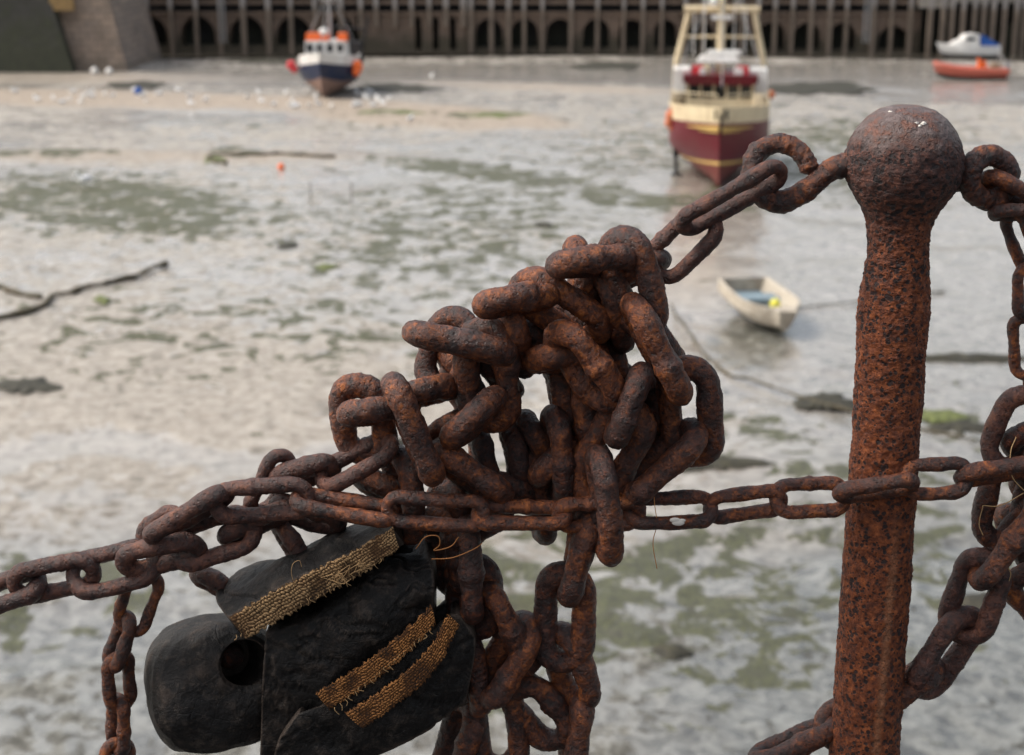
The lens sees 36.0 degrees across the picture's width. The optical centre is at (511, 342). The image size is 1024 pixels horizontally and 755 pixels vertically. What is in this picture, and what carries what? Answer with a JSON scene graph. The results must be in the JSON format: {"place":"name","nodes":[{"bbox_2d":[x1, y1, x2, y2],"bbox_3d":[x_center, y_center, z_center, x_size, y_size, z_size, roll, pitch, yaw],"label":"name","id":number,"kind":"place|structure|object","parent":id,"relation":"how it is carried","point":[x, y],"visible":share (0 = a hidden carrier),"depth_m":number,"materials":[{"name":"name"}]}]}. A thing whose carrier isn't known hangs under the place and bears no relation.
{"place":"outdoors","nodes":[
{"label":"outdoors","id":0,"kind":"place"},
{"bbox_2d":[0,55,1023,754],"bbox_3d":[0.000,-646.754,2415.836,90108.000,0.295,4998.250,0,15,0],"label":"harbour mud","id":1,"kind":"structure","parent":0,"point":[232,341],"depth_m":53.64,"materials":[{"name":"grey soil"}]},
{"bbox_2d":[0,284,42,298],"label":"mooring chain","id":2,"kind":"object","parent":1,"relation":"on","point":[5,288],"visible":1,"depth_m":57.28,"materials":[{"name":"grey metal"}]},
{"bbox_2d":[0,377,63,394],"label":"seaweed","id":3,"kind":"object","parent":1,"relation":"on","point":[24,385],"visible":1,"depth_m":46.13,"materials":[{"name":"grey plant"}]},
{"bbox_2d":[57,98,67,103],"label":"gull","id":4,"kind":"object","parent":1,"relation":"on","point":[62,101],"visible":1,"depth_m":113.24,"materials":[{"name":"white"}]},
{"bbox_2d":[0,0,161,72],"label":"stone breakwater","id":5,"kind":"object","parent":1,"relation":"on","point":[54,36],"visible":1,"depth_m":137.12,"materials":[{"name":"grey stone"}]},
{"bbox_2d":[72,172,95,185],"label":"gull","id":6,"kind":"object","parent":1,"relation":"on","point":[83,179],"visible":1,"depth_m":79.63,"materials":[{"name":"white"}]},
{"bbox_2d":[0,260,168,319],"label":"mooring chain","id":7,"kind":"object","parent":1,"relation":"on","point":[46,302],"visible":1,"depth_m":57.69,"materials":[{"name":"grey metal"}]},
{"bbox_2d":[90,66,97,73],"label":"float","id":8,"kind":"object","parent":1,"relation":"on","point":[94,70],"visible":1,"depth_m":134.92,"materials":[{"name":"white paint"}]},
{"bbox_2d":[92,294,109,303],"bbox_3d":[-14.743,-1.585,56.657,0.633,0.084,1.481,-11,19,-35],"label":"green seaweed","id":9,"kind":"object","parent":1,"relation":"on","point":[102,299],"visible":1,"depth_m":56.48,"materials":[{"name":"green plant"}]},
{"bbox_2d":[105,67,112,73],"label":"float","id":10,"kind":"object","parent":1,"relation":"on","point":[109,70],"visible":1,"depth_m":134.93,"materials":[{"name":"white paint"}]},
{"bbox_2d":[107,80,167,88],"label":"seaweed","id":11,"kind":"object","parent":1,"relation":"on","point":[140,84],"visible":1,"depth_m":126.38,"materials":[{"name":"grey plant"}]},
{"bbox_2d":[134,86,142,94],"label":"float","id":12,"kind":"object","parent":1,"relation":"on","point":[137,90],"visible":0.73,"depth_m":119.83,"materials":[{"name":"blue plastic"}]},
{"bbox_2d":[137,91,147,97],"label":"gull","id":13,"kind":"object","parent":1,"relation":"on","point":[142,95],"visible":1,"depth_m":117.22,"materials":[{"name":"white"}]},
{"bbox_2d":[204,155,225,163],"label":"green seaweed","id":14,"kind":"object","parent":1,"relation":"on","point":[217,158],"visible":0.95,"depth_m":88.50,"materials":[{"name":"plant"}]},
{"bbox_2d":[146,0,358,53],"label":"quay wall","id":15,"kind":"structure","parent":1,"relation":"on","point":[251,26],"depth_m":154.79,"materials":[{"name":"brick"}]},
{"bbox_2d":[218,0,225,42],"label":"quay ladder","id":16,"kind":"object","parent":15,"relation":"attached to","point":[222,20],"visible":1,"depth_m":153.55,"materials":[{"name":"metal"}]},
{"bbox_2d":[215,58,298,62],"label":"seaweed","id":17,"kind":"object","parent":1,"relation":"on","point":[266,60],"visible":0.95,"depth_m":146.68,"materials":[{"name":"plant"}]},
{"bbox_2d":[207,151,335,164],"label":"mooring chain","id":18,"kind":"object","parent":1,"relation":"on","point":[209,156],"visible":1,"depth_m":89.87,"materials":[{"name":"brown metal"}]},
{"bbox_2d":[278,163,284,169],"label":"float","id":19,"kind":"object","parent":1,"relation":"on","point":[281,166],"visible":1,"depth_m":85.16,"materials":[{"name":"orange plastic"}]},
{"bbox_2d":[277,241,297,249],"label":"seaweed","id":20,"kind":"object","parent":1,"relation":"on","point":[285,245],"visible":1,"depth_m":65.59,"materials":[{"name":"grey plant"}]},
{"bbox_2d":[288,102,298,107],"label":"gull","id":21,"kind":"object","parent":1,"relation":"on","point":[292,105],"visible":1,"depth_m":110.41,"materials":[{"name":"white"}]},
{"bbox_2d":[314,263,340,270],"bbox_3d":[-7.346,-3.007,61.843,1.026,0.091,1.185,8,17,28],"label":"green seaweed","id":22,"kind":"object","parent":1,"relation":"on","point":[324,266],"visible":1,"depth_m":61.78,"materials":[{"name":"green plant"}]},
{"bbox_2d":[286,0,368,96],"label":"blue fishing boat","id":23,"kind":"object","parent":1,"relation":"on","point":[328,65],"visible":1,"depth_m":118.60,"materials":[{"name":"blue paint"}]},
{"bbox_2d":[350,101,358,107],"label":"gull","id":24,"kind":"object","parent":1,"relation":"on","point":[354,105],"visible":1,"depth_m":111.16,"materials":[{"name":"white"}]},
{"bbox_2d":[365,88,373,94],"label":"gull","id":25,"kind":"object","parent":1,"relation":"on","point":[369,91],"visible":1,"depth_m":119.59,"materials":[{"name":"white"}]},
{"bbox_2d":[367,101,378,106],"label":"gull","id":26,"kind":"object","parent":1,"relation":"on","point":[372,104],"visible":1,"depth_m":111.30,"materials":[{"name":"white"}]},
{"bbox_2d":[357,110,424,113],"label":"green seaweed","id":27,"kind":"object","parent":1,"relation":"on","point":[394,111],"visible":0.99,"depth_m":109.26,"materials":[{"name":"plant"}]},
{"bbox_2d":[345,83,444,92],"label":"seaweed","id":28,"kind":"object","parent":1,"relation":"on","point":[390,88],"visible":0.99,"depth_m":124.02,"materials":[{"name":"grey plant"}]},
{"bbox_2d":[356,0,466,52],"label":"quay wall","id":29,"kind":"structure","parent":1,"relation":"on","point":[417,26],"depth_m":154.51,"materials":[{"name":"brick"}]},
{"bbox_2d":[455,112,532,118],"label":"green seaweed","id":30,"kind":"object","parent":1,"relation":"on","point":[500,115],"visible":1,"depth_m":107.81,"materials":[{"name":"plant"}]},
{"bbox_2d":[533,222,552,227],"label":"seaweed","id":31,"kind":"object","parent":1,"relation":"on","point":[543,224],"visible":1,"depth_m":69.90,"materials":[{"name":"grey plant"}]},
{"bbox_2d":[467,0,679,53],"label":"quay wall","id":32,"kind":"structure","parent":1,"relation":"on","point":[572,26],"depth_m":154.79,"materials":[{"name":"brick"}]},
{"bbox_2d":[569,61,641,69],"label":"seaweed","id":33,"kind":"object","parent":1,"relation":"on","point":[602,65],"visible":1,"depth_m":142.00,"materials":[{"name":"grey plant"}]},
{"bbox_2d":[650,643,693,660],"bbox_3d":[2.998,5.783,29.701,0.725,0.112,0.702,-9,17,-29],"label":"seaweed","id":34,"kind":"object","parent":1,"relation":"on","point":[672,652],"visible":1,"depth_m":29.58,"materials":[{"name":"beige plant"}]},
{"bbox_2d":[664,0,774,186],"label":"fishing trawler","id":35,"kind":"object","parent":1,"relation":"on","point":[716,122],"visible":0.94,"depth_m":82.59,"materials":[{"name":"red paint"}]},
{"bbox_2d":[684,455,775,471],"bbox_3d":[5.037,2.993,39.897,3.284,0.115,1.111,-2,15,-8],"label":"seaweed","id":36,"kind":"object","parent":1,"relation":"on","point":[723,462],"visible":0.46,"depth_m":39.68,"materials":[{"name":"grey plant"}]},
{"bbox_2d":[717,277,800,332],"bbox_3d":[8.498,-1.218,53.263,2.108,1.061,4.215,-2,20,-13],"label":"dinghy","id":37,"kind":"object","parent":1,"relation":"on","point":[747,297],"visible":0.98,"depth_m":53.45,"materials":[{"name":"white wood"}]},
{"bbox_2d":[770,297,780,306],"bbox_3d":[8.876,-1.308,53.132,0.377,0.430,0.372,0,15,0],"label":"float","id":38,"kind":"object","parent":37,"relation":"in","point":[775,302],"visible":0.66,"depth_m":53.00,"materials":[{"name":"yellow plastic"}]},
{"bbox_2d":[677,0,921,53],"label":"quay wall","id":39,"kind":"structure","parent":1,"relation":"on","point":[811,26],"depth_m":154.38,"materials":[{"name":"brick"}]},
{"bbox_2d":[863,0,870,42],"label":"quay ladder","id":40,"kind":"object","parent":39,"relation":"attached to","point":[866,20],"visible":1,"depth_m":153.55,"materials":[{"name":"metal"}]},
{"bbox_2d":[767,81,876,94],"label":"seaweed","id":41,"kind":"object","parent":1,"relation":"on","point":[808,88],"visible":0.99,"depth_m":124.04,"materials":[{"name":"grey plant"}]},
{"bbox_2d":[792,391,852,409],"bbox_3d":[8.892,1.605,44.973,1.855,0.115,1.801,0,15,0],"label":"seaweed","id":42,"kind":"object","parent":1,"relation":"on","point":[834,398],"visible":0.98,"depth_m":44.66,"materials":[{"name":"grey plant"}]},
{"bbox_2d":[670,303,979,440],"bbox_3d":[8.009,0.832,47.809,3.187,0.144,17.145,-7,17,-25],"label":"mooring rope","id":43,"kind":"object","parent":1,"relation":"on","point":[718,366],"visible":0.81,"depth_m":46.43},
{"bbox_2d":[799,291,944,307],"bbox_3d":[12.882,-1.555,56.545,6.384,0.108,0.247,-6,17,-22],"label":"painter rope","id":44,"kind":"object","parent":1,"relation":"on","point":[853,301],"visible":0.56,"depth_m":55.89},
{"bbox_2d":[922,409,967,422],"bbox_3d":[11.920,1.993,43.581,1.428,0.081,1.255,0,15,0],"label":"green seaweed","id":45,"kind":"object","parent":1,"relation":"on","point":[935,416],"visible":0.96,"depth_m":43.43,"materials":[{"name":"green plant"}]},
{"bbox_2d":[925,419,984,435],"bbox_3d":[12.060,2.280,42.494,1.964,0.121,1.228,-11,19,-34],"label":"seaweed","id":46,"kind":"object","parent":1,"relation":"on","point":[961,427],"visible":0.94,"depth_m":42.43,"materials":[{"name":"plant"}]},
{"bbox_2d":[936,33,1000,57],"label":"motor cruiser","id":47,"kind":"object","parent":1,"relation":"on","point":[966,45],"visible":1,"depth_m":149.60,"materials":[{"name":"white paint"}]},
{"bbox_2d":[916,0,1023,54],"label":"quay wall","id":48,"kind":"structure","parent":1,"relation":"on","point":[996,21],"depth_m":152.81,"materials":[{"name":"wood"}]},
{"bbox_2d":[933,55,1009,78],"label":"inflatable workboat","id":49,"kind":"object","parent":1,"relation":"on","point":[992,70],"visible":1,"depth_m":130.69,"materials":[{"name":"orange plastic"}]},
{"bbox_2d":[963,591,986,608],"bbox_3d":[9.445,5.194,31.838,0.829,0.121,1.054,0,15,0],"label":"seaweed","id":50,"kind":"object","parent":1,"relation":"on","point":[974,599],"visible":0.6,"depth_m":31.77,"materials":[{"name":"beige plant"}]},
{"bbox_2d":[926,352,1023,362],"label":"seaweed","id":51,"kind":"object","parent":1,"relation":"on","point":[957,357],"visible":0.76,"depth_m":49.03,"materials":[{"name":"grey plant"}]},
{"bbox_2d":[157,50,1023,59],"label":"channel water","id":52,"kind":"structure","parent":0,"point":[932,55],"depth_m":152.52,"materials":[{"name":"grey liquid"}]},
{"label":"quay","id":53,"kind":"structure","parent":0,"visible":0},
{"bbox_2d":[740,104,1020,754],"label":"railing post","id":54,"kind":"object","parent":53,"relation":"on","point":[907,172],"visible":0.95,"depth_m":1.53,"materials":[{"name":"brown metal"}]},
{"bbox_2d":[289,455,1023,533],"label":"thin chain","id":55,"kind":"object","parent":54,"relation":"attached to","point":[356,508],"visible":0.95,"depth_m":1.55,"materials":[{"name":"brown metal"}]},
{"bbox_2d":[416,535,481,558],"bbox_3d":[-0.063,0.204,1.568,0.067,0.031,0.012,0,15,-1],"label":"twine","id":56,"kind":"object","parent":55,"relation":"hanging from","point":[446,548],"visible":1,"depth_m":1.57,"materials":[{"name":"brown fabric"}]},
{"bbox_2d":[653,497,656,567],"bbox_3d":[0.143,0.183,1.568,0.006,0.091,0.008,0,15,0],"label":"twine","id":57,"kind":"object","parent":55,"relation":"hanging from","point":[654,533],"visible":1,"depth_m":1.57,"materials":[{"name":"brown fabric"}]},
{"bbox_2d":[625,159,787,287],"bbox_3d":[0.177,-0.111,1.524,0.171,0.139,0.052,5,16,16],"label":"chain","id":58,"kind":"object","parent":54,"relation":"hanging from","point":[712,211],"visible":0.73,"depth_m":1.51,"materials":[{"name":"brown metal"}]},
{"bbox_2d":[328,225,724,754],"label":"tangled chain","id":59,"kind":"object","parent":58,"relation":"hanging from","point":[584,329],"visible":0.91,"depth_m":1.56,"materials":[{"name":"brown metal"}]},
{"bbox_2d":[0,434,398,613],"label":"chain","id":60,"kind":"object","parent":59,"relation":"attached to","point":[166,539],"visible":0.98,"depth_m":1.59,"materials":[{"name":"brown metal"}]},
{"bbox_2d":[99,575,164,754],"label":"hanging chain tail","id":61,"kind":"object","parent":60,"relation":"hanging from","point":[117,654],"visible":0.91,"depth_m":1.64},
{"bbox_2d":[274,600,475,754],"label":"rubber strip","id":62,"kind":"object","parent":59,"relation":"hanging from","point":[422,687],"visible":0.87,"depth_m":1.62,"materials":[{"name":"black rubber"}]},
{"bbox_2d":[260,539,436,754],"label":"rubber block","id":63,"kind":"object","parent":62,"relation":"on","point":[338,645],"depth_m":1.60,"materials":[{"name":"black rubber"}]},
{"bbox_2d":[144,613,266,753],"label":"rubber fender block","id":64,"kind":"object","parent":63,"relation":"attached to","point":[203,676],"depth_m":1.64,"materials":[{"name":"black rubber"}]},
{"bbox_2d":[216,524,403,639],"bbox_3d":[-0.206,0.233,1.624,0.197,0.137,0.124,0,15,0],"label":"rubber flap","id":65,"kind":"object","parent":63,"relation":"on","point":[255,598],"visible":0.98,"depth_m":1.58,"materials":[{"name":"rubber"}]},
{"bbox_2d":[748,385,1023,754],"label":"heavy hanging chain","id":66,"kind":"object","parent":54,"relation":"hanging from","point":[930,672],"visible":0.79,"depth_m":1.61,"materials":[{"name":"brown metal"}]},
{"bbox_2d":[979,437,1023,580],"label":"twine","id":67,"kind":"object","parent":66,"relation":"hanging from","point":[1004,503],"visible":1,"depth_m":1.56,"materials":[{"name":"brown fabric"}]},
{"bbox_2d":[981,169,1023,384],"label":"hanging thin chain","id":68,"kind":"object","parent":54,"relation":"hanging from","point":[1006,215],"visible":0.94,"depth_m":1.53,"materials":[{"name":"brown metal"}]}
]}

